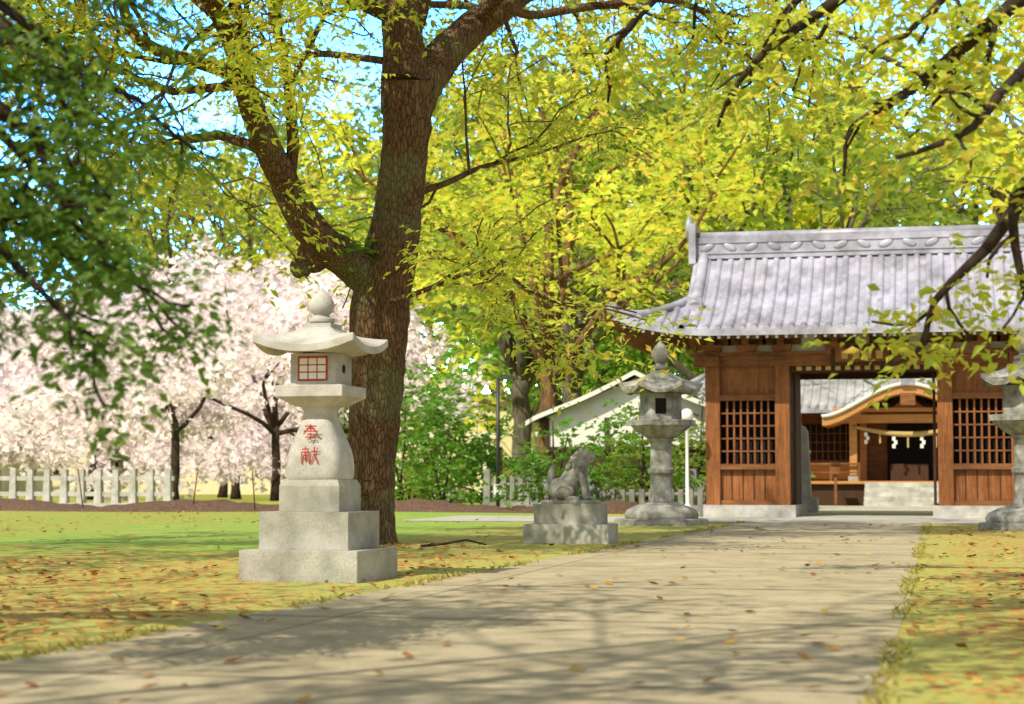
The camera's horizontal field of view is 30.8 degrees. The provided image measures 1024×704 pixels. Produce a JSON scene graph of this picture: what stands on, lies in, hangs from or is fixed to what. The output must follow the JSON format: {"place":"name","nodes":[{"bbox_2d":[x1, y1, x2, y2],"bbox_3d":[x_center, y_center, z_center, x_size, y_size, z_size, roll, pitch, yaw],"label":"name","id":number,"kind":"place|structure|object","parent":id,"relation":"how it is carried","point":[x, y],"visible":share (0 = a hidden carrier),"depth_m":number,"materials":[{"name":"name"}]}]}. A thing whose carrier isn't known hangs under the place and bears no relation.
{"place":"outdoors","nodes":[
{"label":"outdoors","id":0,"kind":"place"},
{"bbox_2d":[0,0,267,472],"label":"tree","id":1,"kind":"object","parent":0,"point":[46,226],"depth_m":10.07,"materials":[{"name":"green plant"}]},
{"bbox_2d":[0,393,562,494],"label":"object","id":2,"kind":"structure","parent":0,"point":[210,487],"depth_m":105.73,"materials":[{"name":"paint"}]},
{"bbox_2d":[0,523,926,703],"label":"path","id":3,"kind":"structure","parent":0,"point":[531,642],"depth_m":11.39,"materials":[{"name":"concrete"}]},
{"bbox_2d":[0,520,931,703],"bbox_3d":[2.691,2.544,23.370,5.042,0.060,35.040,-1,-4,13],"label":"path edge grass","id":4,"kind":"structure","parent":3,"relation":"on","point":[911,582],"depth_m":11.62,"materials":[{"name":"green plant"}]},
{"bbox_2d":[0,494,1023,703],"bbox_3d":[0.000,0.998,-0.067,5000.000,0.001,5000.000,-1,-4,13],"label":"ground","id":5,"kind":"structure","parent":0,"point":[934,646],"depth_m":18.47,"materials":[{"name":"green plant"}]},
{"bbox_2d":[0,314,97,475],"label":"cherry tree","id":6,"kind":"object","parent":5,"relation":"on","point":[39,407],"depth_m":72.72,"materials":[{"name":"pink plant"}]},
{"bbox_2d":[0,397,131,475],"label":"cherry tree","id":7,"kind":"object","parent":5,"relation":"on","point":[23,473],"depth_m":90.50,"materials":[{"name":"pink plant"}]},
{"bbox_2d":[0,228,133,313],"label":"tree","id":8,"kind":"object","parent":5,"relation":"on","point":[8,295],"depth_m":100.86,"materials":[{"name":"plant"}]},
{"bbox_2d":[0,469,174,506],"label":"fence","id":9,"kind":"object","parent":5,"relation":"on","point":[64,494],"visible":0.66,"depth_m":59.83,"materials":[{"name":"stone"}]},
{"bbox_2d":[104,446,127,500],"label":"stone lantern","id":10,"kind":"object","parent":5,"relation":"on","point":[116,463],"visible":0.52,"depth_m":78.42,"materials":[{"name":"grey stone"}]},
{"bbox_2d":[0,274,271,499],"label":"cherry tree","id":11,"kind":"object","parent":5,"relation":"on","point":[7,310],"depth_m":79.32,"materials":[{"name":"pink plant"}]},
{"bbox_2d":[0,234,276,499],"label":"cherry tree","id":12,"kind":"object","parent":5,"relation":"on","point":[213,284],"depth_m":73.07,"materials":[{"name":"plant"}]},
{"bbox_2d":[77,468,255,509],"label":"rusty stakes","id":13,"kind":"object","parent":5,"relation":"on","point":[194,489],"visible":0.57,"depth_m":53.55,"materials":[{"name":"brown metal"}]},
{"bbox_2d":[6,117,354,294],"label":"tree","id":14,"kind":"object","parent":5,"relation":"on","point":[152,225],"depth_m":126.35,"materials":[{"name":"green plant"}]},
{"bbox_2d":[39,64,344,297],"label":"tree","id":15,"kind":"object","parent":5,"relation":"on","point":[235,234],"depth_m":115.89,"materials":[{"name":"green plant"}]},
{"bbox_2d":[19,83,380,288],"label":"tree","id":16,"kind":"object","parent":5,"relation":"on","point":[233,163],"depth_m":128.97,"materials":[{"name":"green plant"}]},
{"bbox_2d":[68,374,348,498],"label":"cherry tree","id":17,"kind":"object","parent":5,"relation":"on","point":[229,452],"depth_m":79.75,"materials":[{"name":"pink plant"}]},
{"bbox_2d":[128,269,296,497],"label":"cherry tree","id":18,"kind":"object","parent":5,"relation":"on","point":[204,471],"depth_m":84.09,"materials":[{"name":"pink plant"}]},
{"bbox_2d":[101,88,469,357],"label":"tree","id":19,"kind":"object","parent":5,"relation":"on","point":[275,207],"depth_m":120.51,"materials":[{"name":"green plant"}]},
{"bbox_2d":[107,252,495,500],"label":"cherry tree","id":20,"kind":"object","parent":5,"relation":"on","point":[283,319],"depth_m":75.95,"materials":[{"name":"plant"}]},
{"bbox_2d":[239,288,397,582],"bbox_3d":[-1.883,0.798,18.293,1.201,2.862,1.201,-1,-4,15],"label":"stone lantern","id":21,"kind":"object","parent":5,"relation":"on","point":[319,526],"visible":1,"depth_m":17.97,"materials":[{"name":"stone"}]},
{"bbox_2d":[0,498,638,513],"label":"soil bed","id":22,"kind":"object","parent":5,"relation":"on","point":[615,506],"visible":0.68,"depth_m":53.39,"materials":[{"name":"brown soil"}]},
{"bbox_2d":[198,72,448,336],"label":"tree","id":23,"kind":"object","parent":5,"relation":"on","point":[325,159],"depth_m":136.45,"materials":[{"name":"green plant"}]},
{"bbox_2d":[279,410,418,446],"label":"cherry tree","id":24,"kind":"object","parent":5,"relation":"on","point":[346,414],"depth_m":89.03,"materials":[{"name":"pink plant"}]},
{"bbox_2d":[232,130,468,341],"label":"tree","id":25,"kind":"object","parent":5,"relation":"on","point":[334,189],"depth_m":132.87,"materials":[{"name":"green plant"}]},
{"bbox_2d":[251,262,453,441],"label":"cherry tree","id":26,"kind":"object","parent":5,"relation":"on","point":[351,292],"depth_m":82.52,"materials":[{"name":"plant"}]},
{"bbox_2d":[199,38,543,392],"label":"tree","id":27,"kind":"object","parent":5,"relation":"on","point":[306,187],"depth_m":114.05,"materials":[{"name":"green plant"}]},
{"bbox_2d":[221,121,521,384],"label":"tree","id":28,"kind":"object","parent":5,"relation":"on","point":[343,192],"depth_m":125.77,"materials":[{"name":"green plant"}]},
{"bbox_2d":[338,368,464,499],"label":"shrub","id":29,"kind":"object","parent":5,"relation":"on","point":[410,386],"depth_m":72.47,"materials":[{"name":"green plant"}]},
{"bbox_2d":[395,391,469,500],"bbox_3d":[-3.735,3.236,62.543,4.872,4.387,4.735,-1,-4,13],"label":"shrub","id":30,"kind":"object","parent":5,"relation":"on","point":[426,490],"depth_m":62.02,"materials":[{"name":"green plant"}]},
{"bbox_2d":[0,0,889,544],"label":"camphor tree","id":31,"kind":"object","parent":5,"relation":"on","point":[302,10],"depth_m":27.31,"materials":[{"name":"green plant"}]},
{"bbox_2d":[290,243,324,278],"bbox_3d":[-2.952,-1.382,27.238,0.573,0.644,0.536,-1,-4,13],"label":"camphor tree knot","id":32,"kind":"object","parent":31,"relation":"attached to","point":[308,261],"visible":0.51,"depth_m":27.05,"materials":[{"name":"plant"}]},
{"bbox_2d":[335,223,379,275],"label":"leaves","id":33,"kind":"object","parent":31,"relation":"on","point":[359,247],"visible":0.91,"depth_m":27.11,"materials":[{"name":"green plant"}]},
{"bbox_2d":[394,362,495,499],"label":"tall shrub","id":34,"kind":"object","parent":5,"relation":"on","point":[423,390],"depth_m":70.53,"materials":[{"name":"green plant"}]},
{"bbox_2d":[394,367,500,503],"bbox_3d":[-2.405,2.878,60.030,3.923,4.875,4.200,-1,-4,13],"label":"bush","id":35,"kind":"object","parent":5,"relation":"on","point":[434,416],"depth_m":60.15,"materials":[{"name":"green plant"}]},
{"bbox_2d":[432,486,465,502],"bbox_3d":[-2.202,4.935,64.580,1.238,0.717,0.789,-1,-4,13],"label":"garden rock","id":36,"kind":"object","parent":5,"relation":"on","point":[459,499],"visible":0.15,"depth_m":64.31,"materials":[{"name":"stone"}]},
{"bbox_2d":[219,0,732,499],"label":"tree","id":37,"kind":"object","parent":5,"relation":"on","point":[379,119],"depth_m":79.55,"materials":[{"name":"green plant"}]},
{"bbox_2d":[409,213,582,442],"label":"tree","id":38,"kind":"object","parent":5,"relation":"on","point":[476,398],"depth_m":96.57,"materials":[{"name":"yellow plant"}]},
{"bbox_2d":[434,413,562,504],"bbox_3d":[-0.364,3.871,61.862,4.027,3.702,3.590,-1,-4,13],"label":"cone shrub","id":39,"kind":"object","parent":5,"relation":"on","point":[487,439],"depth_m":61.56,"materials":[{"name":"green plant"}]},
{"bbox_2d":[494,375,518,506],"bbox_3d":[-0.161,2.724,55.971,0.760,4.074,0.200,-1,-4,13],"label":"lamp post","id":40,"kind":"object","parent":5,"relation":"on","point":[498,379],"visible":0.78,"depth_m":55.99,"materials":[{"name":"grey metal"}]},
{"bbox_2d":[0,511,1023,703],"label":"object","id":41,"kind":"object","parent":5,"relation":"on","point":[104,626],"depth_m":15.34,"materials":[{"name":"orange plant"}]},
{"bbox_2d":[309,23,748,403],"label":"tree","id":42,"kind":"object","parent":5,"relation":"on","point":[590,169],"depth_m":74.19,"materials":[{"name":"green plant"}]},
{"bbox_2d":[450,333,615,393],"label":"tree","id":43,"kind":"object","parent":5,"relation":"on","point":[498,370],"depth_m":104.57,"materials":[{"name":"green plant"}]},
{"bbox_2d":[285,10,787,497],"bbox_3d":[0.963,-3.582,64.198,17.236,17.899,15.741,-1,-4,13],"label":"tree","id":44,"kind":"object","parent":5,"relation":"on","point":[663,227],"depth_m":63.36,"materials":[{"name":"yellow plant"}]},
{"bbox_2d":[483,418,616,509],"bbox_3d":[0.985,3.315,51.938,3.744,2.962,3.342,-1,-4,13],"label":"bush","id":45,"kind":"object","parent":5,"relation":"on","point":[540,469],"depth_m":51.82,"materials":[{"name":"green plant"}]},
{"bbox_2d":[412,199,697,421],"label":"tree","id":46,"kind":"object","parent":5,"relation":"on","point":[475,365],"depth_m":87.82,"materials":[{"name":"green plant"}]},
{"bbox_2d":[523,448,617,543],"bbox_3d":[0.895,2.175,28.183,1.300,1.442,0.850,-1,-4,13],"label":"komainu statue","id":47,"kind":"object","parent":5,"relation":"on","point":[568,516],"visible":1,"depth_m":27.89,"materials":[{"name":"stone"}]},
{"bbox_2d":[483,469,705,506],"bbox_3d":[3.888,4.272,57.946,9.812,1.250,0.340,-1,-4,13],"label":"stone fence","id":48,"kind":"object","parent":5,"relation":"on","point":[512,483],"visible":0.13,"depth_m":58.73,"materials":[{"name":"grey stone"}]},
{"bbox_2d":[467,211,723,385],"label":"tree","id":49,"kind":"object","parent":5,"relation":"on","point":[495,368],"depth_m":97.80,"materials":[{"name":"green plant"}]},
{"bbox_2d":[522,480,705,511],"bbox_3d":[3.025,4.116,53.014,5.512,0.900,0.340,-1,-4,13],"label":"stone fence","id":50,"kind":"object","parent":5,"relation":"on","point":[642,493],"visible":0.37,"depth_m":52.85,"materials":[{"name":"grey stone"}]},
{"bbox_2d":[531,202,703,395],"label":"tree","id":51,"kind":"object","parent":5,"relation":"on","point":[596,378],"depth_m":96.15,"materials":[{"name":"green plant"}]},
{"bbox_2d":[561,248,704,398],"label":"tree","id":52,"kind":"object","parent":5,"relation":"on","point":[590,383],"depth_m":89.49,"materials":[{"name":"green plant"}]},
{"bbox_2d":[354,0,924,394],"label":"tree","id":53,"kind":"object","parent":5,"relation":"on","point":[555,47],"depth_m":98.81,"materials":[{"name":"plant"}]},
{"bbox_2d":[575,389,705,503],"bbox_3d":[4.087,3.043,56.526,4.847,3.920,4.369,-1,-4,13],"label":"bush","id":54,"kind":"object","parent":5,"relation":"on","point":[606,437],"depth_m":56.03,"materials":[{"name":"green plant"}]},
{"bbox_2d":[588,397,696,503],"bbox_3d":[3.979,2.992,54.507,3.474,3.952,3.358,-1,-4,13],"label":"bush","id":55,"kind":"object","parent":5,"relation":"on","point":[629,449],"depth_m":54.33,"materials":[{"name":"green plant"}]},
{"bbox_2d":[615,339,708,525],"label":"stone lantern","id":56,"kind":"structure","parent":5,"relation":"on","point":[660,424],"depth_m":38.29,"materials":[{"name":"grey stone"}]},
{"bbox_2d":[398,506,985,523],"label":"apron paving","id":57,"kind":"structure","parent":5,"relation":"on","point":[881,514],"depth_m":44.25,"materials":[{"name":"grey concrete"}]},
{"bbox_2d":[525,370,705,502],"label":"building","id":58,"kind":"structure","parent":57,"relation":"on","point":[593,402],"depth_m":62.88,"materials":[{"name":"white paint"}]},
{"bbox_2d":[627,393,705,500],"bbox_3d":[6.104,3.299,61.759,4.957,4.181,4.084,-1,-4,13],"label":"bush","id":59,"kind":"object","parent":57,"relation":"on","point":[692,444],"depth_m":61.38,"materials":[{"name":"green plant"}]},
{"bbox_2d":[682,408,693,506],"bbox_3d":[4.325,2.735,45.815,0.340,2.690,0.331,-1,-4,13],"label":"globe lamp","id":60,"kind":"object","parent":57,"relation":"on","point":[687,414],"visible":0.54,"depth_m":45.77,"materials":[{"name":"white metal"}]},
{"bbox_2d":[423,52,980,380],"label":"tree","id":61,"kind":"object","parent":5,"relation":"on","point":[769,206],"depth_m":70.45,"materials":[{"name":"plant"}]},
{"bbox_2d":[426,0,1014,328],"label":"tree","id":62,"kind":"object","parent":5,"relation":"on","point":[884,80],"depth_m":83.58,"materials":[{"name":"plant"}]},
{"bbox_2d":[567,13,966,373],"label":"tree","id":63,"kind":"object","parent":5,"relation":"on","point":[673,355],"depth_m":93.53,"materials":[{"name":"green plant"}]},
{"bbox_2d":[557,0,1023,409],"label":"tree","id":64,"kind":"object","parent":5,"relation":"on","point":[614,74],"depth_m":14.25,"materials":[{"name":"yellow plant"}]},
{"bbox_2d":[574,4,1023,371],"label":"tree","id":65,"kind":"object","parent":5,"relation":"on","point":[879,218],"depth_m":67.85,"materials":[{"name":"plant"}]},
{"bbox_2d":[590,0,1023,308],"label":"tree","id":66,"kind":"object","parent":5,"relation":"on","point":[877,86],"depth_m":75.42,"materials":[{"name":"plant"}]},
{"bbox_2d":[801,425,818,512],"bbox_3d":[7.964,3.264,52.038,1.200,2.470,0.700,-1,-4,13],"label":"stone monument","id":67,"kind":"object","parent":5,"relation":"on","point":[811,502],"visible":0.32,"depth_m":51.83,"materials":[{"name":"stone"}]},
{"bbox_2d":[620,7,1023,223],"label":"tree","id":68,"kind":"object","parent":5,"relation":"on","point":[1000,120],"depth_m":97.02,"materials":[{"name":"plant"}]},
{"bbox_2d":[674,330,1020,517],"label":"shrine gate","id":69,"kind":"structure","parent":5,"relation":"on","point":[753,419],"depth_m":46.06,"materials":[{"name":"brown wood"}]},
{"bbox_2d":[801,400,938,505],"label":"shrine building","id":70,"kind":"structure","parent":5,"relation":"on","point":[848,466],"depth_m":66.65,"materials":[{"name":"brown wood"}]},
{"bbox_2d":[690,373,936,427],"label":"hall roof","id":71,"kind":"structure","parent":70,"relation":"on","point":[851,397],"depth_m":65.88,"materials":[{"name":"grey tile"}]},
{"bbox_2d":[853,425,937,447],"bbox_3d":[13.747,2.929,64.325,3.820,0.803,0.190,-1,-4,13],"label":"shimenawa rope","id":72,"kind":"object","parent":71,"relation":"attached to","point":[920,434],"visible":0.72,"depth_m":64.37,"materials":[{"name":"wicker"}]},
{"bbox_2d":[841,8,1023,215],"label":"tree","id":73,"kind":"object","parent":5,"relation":"on","point":[998,182],"depth_m":57.96,"materials":[{"name":"yellow plant"}]},
{"bbox_2d":[895,126,996,223],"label":"tree","id":74,"kind":"object","parent":5,"relation":"on","point":[913,131],"depth_m":100.75,"materials":[{"name":"green plant"}]},
{"bbox_2d":[964,0,1023,93],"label":"tree","id":75,"kind":"object","parent":5,"relation":"on","point":[1016,59],"depth_m":70.79,"materials":[{"name":"plant"}]},
{"bbox_2d":[978,327,1023,530],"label":"stone lantern","id":76,"kind":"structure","parent":5,"relation":"on","point":[1010,420],"depth_m":35.04,"materials":[{"name":"grey stone"}]},
{"bbox_2d":[0,0,1023,392],"label":"sky","id":77,"kind":"structure","parent":0,"point":[374,22],"materials":[{"name":"blue"}]},
{"bbox_2d":[606,216,1023,354],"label":"gate roof","id":78,"kind":"structure","parent":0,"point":[777,283],"depth_m":46.99,"materials":[{"name":"grey tile"}]}
]}

